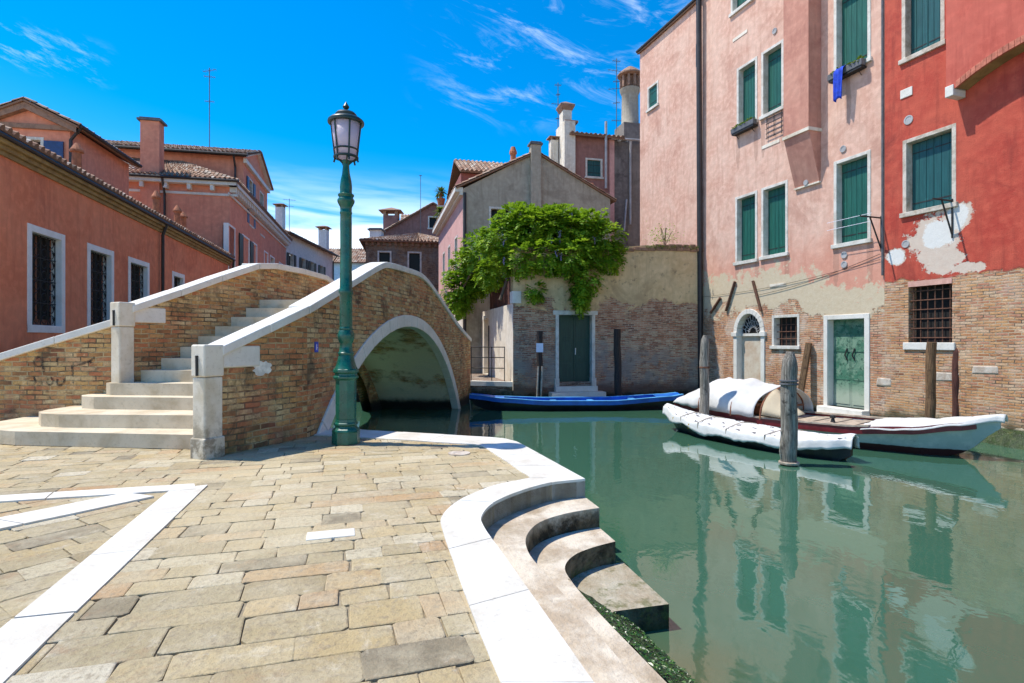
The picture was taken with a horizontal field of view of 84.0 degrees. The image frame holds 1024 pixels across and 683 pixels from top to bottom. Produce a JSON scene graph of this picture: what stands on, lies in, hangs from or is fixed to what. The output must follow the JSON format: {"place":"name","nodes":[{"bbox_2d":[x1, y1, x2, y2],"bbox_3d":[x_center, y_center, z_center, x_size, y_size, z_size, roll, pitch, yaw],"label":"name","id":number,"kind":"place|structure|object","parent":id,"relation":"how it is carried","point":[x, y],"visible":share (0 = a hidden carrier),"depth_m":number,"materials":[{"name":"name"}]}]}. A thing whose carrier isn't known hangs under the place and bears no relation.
{"place":"outdoors","nodes":[
{"label":"outdoors","id":0,"kind":"place"},
{"bbox_2d":[9,438,584,682],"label":"pavement","id":1,"kind":"structure","parent":0,"point":[526,504],"depth_m":5.54,"materials":[{"name":"beige stone"}]},
{"bbox_2d":[0,483,207,682],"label":"paving band","id":2,"kind":"object","parent":1,"relation":"on","point":[28,632],"visible":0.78,"depth_m":3.99,"materials":[{"name":"stone"}]},
{"bbox_2d":[0,262,471,459],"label":"stone bridge","id":3,"kind":"structure","parent":1,"relation":"on","point":[224,363],"depth_m":9.87,"materials":[{"name":"brick"}]},
{"bbox_2d":[314,342,317,351],"bbox_3d":[-3.158,0.089,9.194,0.014,0.170,0.120,0,0,8],"label":"plaque","id":4,"kind":"object","parent":3,"relation":"attached to","point":[315,346],"visible":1,"depth_m":9.16,"materials":[{"name":"blue metal"}]},
{"bbox_2d":[0,436,528,682],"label":"paving stones","id":5,"kind":"object","parent":1,"relation":"on","point":[190,603],"visible":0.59,"depth_m":3.81,"materials":[{"name":"beige stone"}]},
{"bbox_2d":[327,102,363,444],"bbox_3d":[-2.453,-1.021,8.409,0.528,5.042,0.528,0,0,0],"label":"street lamp","id":6,"kind":"object","parent":5,"relation":"on","point":[346,124],"visible":1,"depth_m":8.32,"materials":[{"name":"green metal"}]},
{"bbox_2d":[448,451,469,455],"bbox_3d":[-0.713,1.503,7.655,0.300,0.014,0.300,0,0,0],"label":"drain cover","id":7,"kind":"object","parent":5,"relation":"on","point":[457,453],"visible":1,"depth_m":7.65,"materials":[{"name":"stone"}]},
{"bbox_2d":[306,528,354,540],"bbox_3d":[-1.410,1.516,4.434,0.360,0.040,0.180,0,0,-17],"label":"paving patch","id":8,"kind":"object","parent":1,"relation":"on","point":[332,534],"visible":0.78,"depth_m":4.41,"materials":[{"name":"stone"}]},
{"bbox_2d":[487,497,668,682],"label":"landing steps","id":9,"kind":"structure","parent":1,"relation":"on","point":[549,549],"depth_m":4.63,"materials":[{"name":"stone"}]},
{"bbox_2d":[314,428,594,682],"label":"kerb","id":10,"kind":"structure","parent":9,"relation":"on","point":[523,640],"depth_m":3.64,"materials":[{"name":"stone"}]},
{"bbox_2d":[568,579,693,682],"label":"algae","id":11,"kind":"object","parent":9,"relation":"attached to","point":[652,657],"visible":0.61,"depth_m":3.88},
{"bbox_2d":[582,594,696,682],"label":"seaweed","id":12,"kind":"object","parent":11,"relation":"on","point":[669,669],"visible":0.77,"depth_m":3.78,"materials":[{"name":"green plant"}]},
{"bbox_2d":[0,0,691,248],"label":"sky","id":13,"kind":"structure","parent":0,"point":[432,84],"materials":[{"name":"blue"}]},
{"bbox_2d":[329,248,365,280],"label":"blue house","id":14,"kind":"structure","parent":0,"point":[358,257],"depth_m":70.27,"materials":[{"name":"paint"}]},
{"bbox_2d":[379,202,438,236],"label":"dark gable house","id":15,"kind":"structure","parent":0,"point":[395,224],"depth_m":51.74,"materials":[{"name":"paint"}]},
{"bbox_2d":[427,216,437,228],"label":"window","id":16,"kind":"structure","parent":15,"relation":"in","point":[431,220],"depth_m":52.13,"materials":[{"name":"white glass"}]},
{"bbox_2d":[356,373,590,401],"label":"pavement","id":17,"kind":"structure","parent":0,"point":[499,390],"depth_m":21.39,"materials":[{"name":"stone"}]},
{"bbox_2d":[124,116,292,269],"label":"building","id":18,"kind":"structure","parent":17,"relation":"on","point":[214,206],"depth_m":27.18,"materials":[{"name":"paint"}]},
{"bbox_2d":[104,139,273,262],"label":"house","id":19,"kind":"structure","parent":18,"relation":"on","point":[248,168],"depth_m":30.26,"materials":[{"name":"paint"}]},
{"bbox_2d":[202,68,215,146],"bbox_3d":[-16.898,-12.817,31.785,0.884,4.934,0.472,0,0,4],"label":"antenna","id":20,"kind":"object","parent":19,"relation":"on","point":[209,70],"visible":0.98,"depth_m":31.77,"materials":[{"name":"grey metal"}]},
{"bbox_2d":[247,176,255,228],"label":"window","id":21,"kind":"structure","parent":19,"relation":"in","point":[251,186],"depth_m":32.22,"materials":[{"name":"stone"}]},
{"bbox_2d":[260,191,264,238],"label":"window","id":22,"kind":"structure","parent":19,"relation":"in","point":[261,194],"depth_m":35.08,"materials":[{"name":"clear glass"}]},
{"bbox_2d":[223,223,234,269],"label":"window","id":23,"kind":"structure","parent":18,"relation":"in","point":[225,225],"depth_m":27.07,"materials":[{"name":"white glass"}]},
{"bbox_2d":[239,233,253,265],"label":"window","id":24,"kind":"structure","parent":18,"relation":"in","point":[250,244],"depth_m":30.76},
{"bbox_2d":[270,255,274,262],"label":"window","id":25,"kind":"structure","parent":18,"relation":"in","point":[272,260],"depth_m":38.36,"materials":[{"name":"white glass"}]},
{"bbox_2d":[273,203,339,279],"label":"white house","id":26,"kind":"structure","parent":17,"relation":"on","point":[303,253],"depth_m":47.81,"materials":[{"name":"paint"}]},
{"bbox_2d":[284,199,294,230],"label":"antenna","id":27,"kind":"object","parent":26,"relation":"on","point":[289,212],"visible":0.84,"depth_m":47.39,"materials":[{"name":"grey metal"}]},
{"bbox_2d":[287,252,295,266],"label":"window","id":28,"kind":"structure","parent":26,"relation":"in","point":[291,258],"depth_m":44.45,"materials":[{"name":"wood"}]},
{"bbox_2d":[300,257,307,269],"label":"window","id":29,"kind":"structure","parent":26,"relation":"in","point":[303,262],"depth_m":47.04,"materials":[{"name":"wood"}]},
{"bbox_2d":[309,261,316,271],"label":"window","id":30,"kind":"structure","parent":26,"relation":"in","point":[312,266],"depth_m":49.07,"materials":[{"name":"wood"}]},
{"bbox_2d":[318,265,325,274],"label":"window","id":31,"kind":"structure","parent":26,"relation":"in","point":[321,269],"depth_m":51.51,"materials":[{"name":"stone"}]},
{"bbox_2d":[359,228,438,292],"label":"brick house","id":32,"kind":"structure","parent":17,"relation":"on","point":[419,252],"depth_m":43.03,"materials":[{"name":"brown brick"}]},
{"bbox_2d":[377,251,390,262],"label":"window","id":33,"kind":"structure","parent":32,"relation":"in","point":[382,256],"depth_m":42.86,"materials":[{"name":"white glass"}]},
{"bbox_2d":[407,251,421,272],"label":"window","id":34,"kind":"structure","parent":32,"relation":"in","point":[414,259],"depth_m":43.24,"materials":[{"name":"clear glass"}]},
{"bbox_2d":[419,175,421,233],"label":"antenna","id":35,"kind":"object","parent":32,"relation":"on","point":[420,203],"visible":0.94,"depth_m":45.63,"materials":[{"name":"grey metal"}]},
{"bbox_2d":[447,159,505,198],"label":"red roof house","id":36,"kind":"structure","parent":17,"relation":"on","point":[463,170],"depth_m":35.66,"materials":[{"name":"tile"}]},
{"bbox_2d":[470,380,512,386],"bbox_3d":[-0.749,1.574,21.310,1.720,0.172,0.351,0,0,19],"label":"quay coping","id":37,"kind":"object","parent":17,"relation":"on","point":[491,383],"visible":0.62,"depth_m":21.17,"materials":[{"name":"white stone"}]},
{"bbox_2d":[471,346,504,380],"bbox_3d":[-0.915,0.845,21.435,1.362,1.310,0.038,0,0,16],"label":"railing","id":38,"kind":"object","parent":37,"relation":"on","point":[491,357],"visible":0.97,"depth_m":21.38,"materials":[{"name":"black metal"}]},
{"bbox_2d":[482,278,520,381],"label":"lane wall","id":39,"kind":"structure","parent":17,"relation":"on","point":[497,324],"depth_m":23.16,"materials":[{"name":"beige paint"}]},
{"bbox_2d":[432,141,616,372],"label":"grey gable house","id":40,"kind":"structure","parent":17,"relation":"on","point":[535,175],"depth_m":27.66,"materials":[{"name":"paint"}]},
{"bbox_2d":[433,206,442,218],"bbox_3d":[-4.501,-7.996,36.508,1.392,1.437,1.183,0,0,0],"label":"potted plant","id":41,"kind":"object","parent":40,"relation":"on","point":[439,210],"visible":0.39,"depth_m":36.39,"materials":[{"name":"green plant"}]},
{"bbox_2d":[434,186,446,207],"bbox_3d":[-4.599,-9.532,37.499,1.339,1.418,1.267,0,0,0],"label":"potted plant","id":42,"kind":"object","parent":40,"relation":"on","point":[440,200],"visible":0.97,"depth_m":37.36,"materials":[{"name":"green plant"}]},
{"bbox_2d":[443,251,444,284],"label":"window","id":43,"kind":"structure","parent":40,"relation":"in","point":[444,251],"depth_m":34.25,"materials":[{"name":"white glass"}]},
{"bbox_2d":[448,245,449,269],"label":"window","id":44,"kind":"structure","parent":40,"relation":"in","point":[449,245],"depth_m":32.35,"materials":[{"name":"white glass"}]},
{"bbox_2d":[455,235,457,268],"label":"window","id":45,"kind":"structure","parent":40,"relation":"in","point":[456,238],"depth_m":29.60,"materials":[{"name":"white glass"}]},
{"bbox_2d":[489,206,510,235],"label":"window","id":46,"kind":"structure","parent":40,"relation":"in","point":[492,210],"depth_m":27.61,"materials":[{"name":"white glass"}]},
{"bbox_2d":[546,66,639,246],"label":"tall chimney house","id":47,"kind":"structure","parent":17,"relation":"on","point":[608,164],"depth_m":31.85,"materials":[{"name":"paint"}]},
{"bbox_2d":[585,158,603,178],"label":"window","id":48,"kind":"structure","parent":47,"relation":"in","point":[593,166],"depth_m":31.62,"materials":[{"name":"stone"}]},
{"bbox_2d":[608,58,620,127],"bbox_3d":[6.092,-13.914,33.171,1.070,5.179,0.538,0,0,0],"label":"antenna","id":49,"kind":"object","parent":47,"relation":"attached to","point":[616,88],"visible":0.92,"depth_m":33.15,"materials":[{"name":"grey metal"}]},
{"bbox_2d":[511,244,703,396],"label":"garden wall","id":50,"kind":"structure","parent":17,"relation":"on","point":[646,302],"depth_m":21.89,"materials":[{"name":"brick"}]},
{"bbox_2d":[440,201,628,320],"bbox_3d":[0.059,-3.093,22.681,8.825,4.553,4.540,0,0,37],"label":"wisteria","id":51,"kind":"object","parent":50,"relation":"attached to","point":[487,268],"visible":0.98,"depth_m":21.17,"materials":[{"name":"green plant"}]},
{"bbox_2d":[559,315,572,381],"bbox_3d":[2.016,0.339,21.591,0.653,2.677,0.065,0,0,-14],"label":"door","id":52,"kind":"structure","parent":50,"relation":"in","point":[565,321],"depth_m":21.57,"materials":[{"name":"green wood"}]},
{"bbox_2d":[573,315,589,380],"bbox_3d":[2.665,0.339,21.719,0.653,2.677,0.119,0,0,-14],"label":"door","id":53,"kind":"structure","parent":50,"relation":"in","point":[581,328],"depth_m":21.71,"materials":[{"name":"green wood"}]},
{"bbox_2d":[644,223,684,243],"bbox_3d":[6.131,-4.384,22.577,1.701,1.158,0.921,0,0,0],"label":"plant","id":54,"kind":"object","parent":50,"relation":"on","point":[664,239],"visible":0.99,"depth_m":22.59,"materials":[{"name":"green plant"}]},
{"bbox_2d":[646,244,698,249],"bbox_3d":[6.290,-3.685,22.492,2.441,0.247,0.533,0,0,-13],"label":"wall top weed","id":55,"kind":"object","parent":50,"relation":"on","point":[671,246],"depth_m":22.31,"materials":[{"name":"green plant"}]},
{"bbox_2d":[330,402,1023,682],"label":"canal water","id":56,"kind":"structure","parent":0,"point":[749,565],"depth_m":6.42,"materials":[{"name":"teal liquid"}]},
{"bbox_2d":[536,331,542,396],"bbox_3d":[0.979,1.661,20.378,0.267,4.095,0.306,0,0,0],"label":"mooring pole","id":57,"kind":"object","parent":56,"relation":"in","point":[539,360],"visible":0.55,"depth_m":20.29,"materials":[{"name":"brown wood"}]},
{"bbox_2d":[469,392,683,410],"bbox_3d":[2.165,2.082,19.250,7.195,0.736,1.468,0,0,-5],"label":"blue boat","id":58,"kind":"object","parent":56,"relation":"on","point":[600,403],"visible":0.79,"depth_m":18.77,"materials":[{"name":"paint"}]},
{"bbox_2d":[614,329,621,395],"bbox_3d":[3.816,1.625,20.402,0.347,4.165,0.287,0,0,0],"label":"mooring pole","id":59,"kind":"object","parent":56,"relation":"in","point":[617,366],"visible":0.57,"depth_m":20.29,"materials":[{"name":"brown wood"}]},
{"bbox_2d":[699,335,709,414],"bbox_3d":[4.872,1.774,14.401,0.270,3.871,0.276,0,0,0],"label":"mooring pole","id":60,"kind":"object","parent":56,"relation":"in","point":[704,366],"visible":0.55,"depth_m":14.31,"materials":[{"name":"grey wood"}]},
{"bbox_2d":[636,0,884,416],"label":"pink house","id":61,"kind":"structure","parent":56,"relation":"in","point":[777,214],"depth_m":19.17,"materials":[{"name":"paint"}]},
{"bbox_2d":[646,80,658,112],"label":"window","id":62,"kind":"structure","parent":61,"relation":"in","point":[652,91],"depth_m":26.12,"materials":[{"name":"stone"}]},
{"bbox_2d":[728,0,752,17],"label":"window","id":63,"kind":"structure","parent":61,"relation":"in","point":[736,5],"depth_m":20.97,"materials":[{"name":"stone"}]},
{"bbox_2d":[730,117,757,138],"bbox_3d":[8.267,-7.621,20.347,0.307,0.487,1.226,0,0,-18],"label":"window box","id":64,"kind":"object","parent":61,"relation":"attached to","point":[736,130],"visible":1,"depth_m":20.22,"materials":[{"name":"black metal"}]},
{"bbox_2d":[733,190,758,265],"bbox_3d":[8.485,-4.044,20.455,0.320,2.515,1.202,0,0,-19],"label":"window","id":65,"kind":"structure","parent":61,"relation":"in","point":[746,204],"depth_m":20.68,"materials":[{"name":"wood"}]},
{"bbox_2d":[737,56,758,123],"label":"window","id":66,"kind":"structure","parent":61,"relation":"in","point":[747,75],"depth_m":20.64,"materials":[{"name":"stone"}]},
{"bbox_2d":[759,39,782,120],"bbox_3d":[8.891,-8.836,19.282,0.320,2.336,1.102,0,0,-19],"label":"window","id":67,"kind":"structure","parent":61,"relation":"in","point":[771,58],"depth_m":19.48,"materials":[{"name":"stone"}]},
{"bbox_2d":[759,179,788,260],"bbox_3d":[8.918,-4.059,19.203,0.320,2.492,1.270,0,0,-19],"label":"window","id":68,"kind":"structure","parent":61,"relation":"in","point":[774,198],"depth_m":19.38,"materials":[{"name":"wood"}]},
{"bbox_2d":[769,314,800,348],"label":"window","id":69,"kind":"structure","parent":61,"relation":"in","point":[785,328],"depth_m":18.96,"materials":[{"name":"stone"}]},
{"bbox_2d":[798,343,811,391],"bbox_3d":[9.070,1.023,17.693,0.540,1.989,0.235,0,0,0],"label":"plank","id":70,"kind":"object","parent":61,"relation":"attached to","point":[805,366],"visible":0.64,"depth_m":17.64,"materials":[{"name":"brown wood"}]},
{"bbox_2d":[834,319,851,406],"bbox_3d":[9.837,0.640,16.951,0.177,2.582,0.619,0,0,-19],"label":"door","id":71,"kind":"structure","parent":61,"relation":"in","point":[842,328],"depth_m":16.92,"materials":[{"name":"green metal"}]},
{"bbox_2d":[827,55,866,83],"bbox_3d":[9.639,-7.765,16.421,0.301,0.488,1.163,0,0,-20],"label":"window box","id":72,"kind":"object","parent":61,"relation":"attached to","point":[858,64],"visible":0.81,"depth_m":16.16,"materials":[{"name":"black metal"}]},
{"bbox_2d":[833,64,845,101],"bbox_3d":[9.500,-7.463,16.481,0.165,0.985,0.344,0,0,-18],"label":"cloth","id":73,"kind":"object","parent":72,"relation":"hanging from","point":[837,83],"visible":1,"depth_m":16.48,"materials":[{"name":"blue fabric"}]},
{"bbox_2d":[831,149,872,248],"bbox_3d":[9.876,-4.057,16.434,0.320,2.595,1.296,0,0,-19],"label":"window","id":74,"kind":"structure","parent":61,"relation":"in","point":[852,174],"depth_m":16.57,"materials":[{"name":"wood"}]},
{"bbox_2d":[834,0,872,70],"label":"window","id":75,"kind":"structure","parent":61,"relation":"in","point":[852,18],"depth_m":16.63,"materials":[{"name":"stone"}]},
{"bbox_2d":[852,319,863,408],"bbox_3d":[10.037,0.640,16.372,0.177,2.582,0.593,0,0,-19],"label":"door","id":76,"kind":"structure","parent":61,"relation":"in","point":[857,324],"depth_m":16.45,"materials":[{"name":"green metal"}]},
{"bbox_2d":[662,403,859,460],"bbox_3d":[5.284,2.051,12.874,1.359,0.837,4.965,0,0,-28],"label":"covered boat","id":77,"kind":"object","parent":56,"relation":"on","point":[833,447],"visible":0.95,"depth_m":12.13,"materials":[{"name":"white fabric"}]},
{"bbox_2d":[778,351,799,466],"bbox_3d":[5.105,1.948,10.500,0.371,3.532,0.351,0,0,0],"label":"mooring pole","id":78,"kind":"object","parent":56,"relation":"in","point":[788,384],"visible":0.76,"depth_m":10.38,"materials":[{"name":"grey wood"}]},
{"bbox_2d":[673,377,1007,455],"bbox_3d":[7.211,1.724,13.542,2.256,1.552,7.007,0,0,-38],"label":"work boat","id":79,"kind":"object","parent":56,"relation":"on","point":[754,400],"visible":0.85,"depth_m":12.25,"materials":[{"name":"grey paint"}]},
{"bbox_2d":[924,342,936,417],"bbox_3d":[9.850,1.861,13.400,0.258,3.697,0.239,0,0,0],"label":"mooring pole","id":80,"kind":"object","parent":56,"relation":"in","point":[930,380],"visible":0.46,"depth_m":13.32,"materials":[{"name":"brown wood"}]},
{"bbox_2d":[876,0,1023,449],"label":"red house","id":81,"kind":"structure","parent":56,"relation":"in","point":[954,174],"depth_m":13.63,"materials":[{"name":"paint"}]},
{"bbox_2d":[898,0,945,65],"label":"window","id":82,"kind":"structure","parent":81,"relation":"in","point":[923,21],"depth_m":14.69,"materials":[{"name":"stone"}]},
{"bbox_2d":[899,123,957,217],"bbox_3d":[10.586,-4.263,14.382,0.320,2.031,1.422,0,0,-19],"label":"window","id":83,"kind":"structure","parent":81,"relation":"in","point":[929,159],"depth_m":14.49,"materials":[{"name":"wood"}]},
{"bbox_2d":[903,277,955,349],"bbox_3d":[10.642,-0.669,14.390,0.390,1.770,1.277,0,0,-19],"label":"window","id":84,"kind":"structure","parent":81,"relation":"in","point":[933,310],"depth_m":14.42,"materials":[{"name":"metal"}]},
{"bbox_2d":[952,348,958,416],"bbox_3d":[10.730,1.921,13.752,0.185,3.572,0.188,0,0,0],"label":"mooring pole","id":85,"kind":"object","parent":56,"relation":"in","point":[955,391],"visible":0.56,"depth_m":13.70,"materials":[{"name":"red wood"}]},
{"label":"left pavement","id":86,"kind":"structure","parent":0,"visible":0},
{"bbox_2d":[0,123,234,352],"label":"house","id":87,"kind":"structure","parent":86,"relation":"on","point":[80,247],"depth_m":13.56,"materials":[{"name":"paint"}]},
{"bbox_2d":[27,223,64,332],"bbox_3d":[-10.386,-1.335,12.543,0.272,2.290,1.424,0,0,-13],"label":"window","id":88,"kind":"structure","parent":87,"relation":"in","point":[38,248],"depth_m":12.77,"materials":[{"name":"white stone"}]},
{"bbox_2d":[0,96,142,195],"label":"gable house","id":89,"kind":"structure","parent":87,"relation":"on","point":[56,132],"depth_m":19.92,"materials":[{"name":"paint"}]},
{"bbox_2d":[26,136,43,145],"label":"window","id":90,"kind":"structure","parent":89,"relation":"in","point":[39,140],"depth_m":19.81,"materials":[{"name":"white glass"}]},
{"bbox_2d":[87,243,113,325],"bbox_3d":[-10.922,-1.350,14.935,0.270,2.260,1.427,0,0,-13],"label":"window","id":91,"kind":"structure","parent":87,"relation":"in","point":[95,253],"depth_m":15.20,"materials":[{"name":"white stone"}]},
{"bbox_2d":[128,256,149,301],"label":"window","id":92,"kind":"structure","parent":87,"relation":"in","point":[133,270],"depth_m":17.54,"materials":[{"name":"white stone"}]},
{"bbox_2d":[172,271,184,287],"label":"window","id":93,"kind":"structure","parent":87,"relation":"in","point":[178,278],"depth_m":20.72,"materials":[{"name":"white stone"}]}
]}

